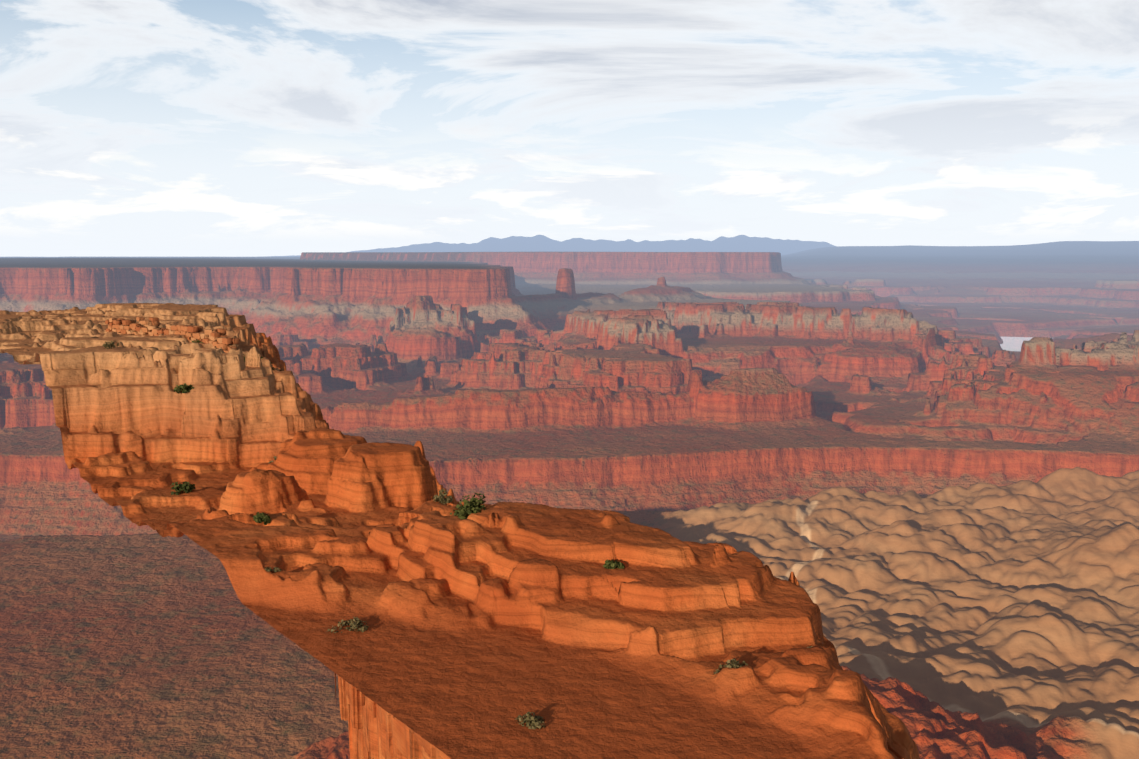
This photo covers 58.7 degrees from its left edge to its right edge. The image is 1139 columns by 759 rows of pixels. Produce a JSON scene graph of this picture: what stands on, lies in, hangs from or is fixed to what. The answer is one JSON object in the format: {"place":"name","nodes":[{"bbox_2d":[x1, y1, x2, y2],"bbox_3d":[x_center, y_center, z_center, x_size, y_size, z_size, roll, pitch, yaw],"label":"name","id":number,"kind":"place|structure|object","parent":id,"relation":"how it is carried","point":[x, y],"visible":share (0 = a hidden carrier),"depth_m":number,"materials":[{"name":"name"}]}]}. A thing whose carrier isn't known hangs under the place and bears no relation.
{"place":"outdoors","nodes":[
{"label":"outdoors","id":0,"kind":"place"},
{"bbox_2d":[0,235,1138,758],"bbox_3d":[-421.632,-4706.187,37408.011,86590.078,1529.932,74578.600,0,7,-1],"label":"canyon terrain","id":1,"kind":"structure","parent":0,"point":[910,473],"depth_m":2164.93,"materials":[{"name":"red stone"}]},
{"bbox_2d":[0,303,919,758],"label":"rim rock","id":2,"kind":"object","parent":1,"relation":"attached to","point":[486,629],"visible":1,"depth_m":19.60,"materials":[{"name":"stone"}]},
{"bbox_2d":[102,340,119,348],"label":"ledge shrub","id":3,"kind":"object","parent":2,"relation":"on","point":[107,345],"visible":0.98,"depth_m":35.52,"materials":[{"name":"green plant"}]},
{"bbox_2d":[105,317,248,355],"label":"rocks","id":4,"kind":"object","parent":2,"relation":"on","point":[218,338],"depth_m":42.35,"materials":[{"name":"stone"}]},
{"bbox_2d":[171,481,195,494],"bbox_3d":[-10.696,3.010,28.030,0.708,0.429,0.598,-4,8,-28],"label":"ledge shrub","id":5,"kind":"object","parent":2,"relation":"on","point":[185,486],"visible":0.98,"depth_m":27.90,"materials":[{"name":"green plant"}]},
{"bbox_2d":[174,383,193,393],"bbox_3d":[-12.664,0.308,33.314,0.693,0.406,0.601,0,7,-1],"label":"ledge shrub","id":6,"kind":"object","parent":2,"relation":"on","point":[184,386],"visible":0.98,"depth_m":33.15,"materials":[{"name":"green plant"}]},
{"bbox_2d":[253,512,271,524],"bbox_3d":[-7.174,3.221,23.576,0.393,0.275,0.628,-4,8,-27],"label":"ledge shrub","id":7,"kind":"object","parent":2,"relation":"on","point":[262,517],"visible":1,"depth_m":23.45,"materials":[{"name":"green plant"}]},
{"bbox_2d":[265,567,280,572],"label":"ledge shrub","id":8,"kind":"object","parent":2,"relation":"on","point":[269,569],"visible":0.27,"depth_m":20.24,"materials":[{"name":"green plant"}]},
{"bbox_2d":[326,617,368,632],"bbox_3d":[-3.965,4.472,18.320,0.744,0.282,0.592,1,7,9],"label":"ledge shrub","id":9,"kind":"object","parent":2,"relation":"on","point":[356,625],"visible":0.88,"depth_m":18.23,"materials":[{"name":"green plant"}]},
{"bbox_2d":[432,488,452,503],"bbox_3d":[-3.206,2.936,25.290,0.550,0.399,0.442,4,8,28],"label":"scrub","id":10,"kind":"object","parent":2,"relation":"on","point":[443,499],"visible":1,"depth_m":25.26,"materials":[{"name":"green plant"}]},
{"bbox_2d":[450,492,485,519],"bbox_3d":[-2.298,2.946,22.805,0.883,0.855,0.924,0,7,-1],"label":"juniper bush","id":11,"kind":"object","parent":2,"relation":"on","point":[473,505],"visible":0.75,"depth_m":22.62,"materials":[{"name":"green plant"}]},
{"bbox_2d":[515,712,544,728],"bbox_3d":[-0.561,4.900,14.553,0.448,0.269,0.422,0,7,-1],"label":"ledge shrub","id":12,"kind":"object","parent":2,"relation":"on","point":[534,721],"visible":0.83,"depth_m":14.51,"materials":[{"name":"green plant"}]},
{"bbox_2d":[603,559,624,568],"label":"ledge shrub","id":13,"kind":"object","parent":2,"relation":"on","point":[611,564],"visible":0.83,"depth_m":19.39,"materials":[{"name":"green plant"}]},
{"bbox_2d":[713,658,747,674],"bbox_3d":[2.539,4.549,15.887,0.543,0.326,0.568,3,8,23],"label":"ledge shrub","id":14,"kind":"object","parent":2,"relation":"on","point":[734,663],"visible":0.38,"depth_m":15.90,"materials":[{"name":"green plant"}]},
{"bbox_2d":[0,0,1138,256],"label":"sky","id":15,"kind":"structure","parent":0,"point":[129,128],"materials":[{"name":"white"}]},
{"bbox_2d":[1000,337,1032,350],"bbox_3d":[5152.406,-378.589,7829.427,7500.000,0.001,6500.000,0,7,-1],"label":"river water","id":16,"kind":"structure","parent":0,"point":[1012,344],"depth_m":6734.85,"materials":[{"name":"grey liquid"}]}
]}

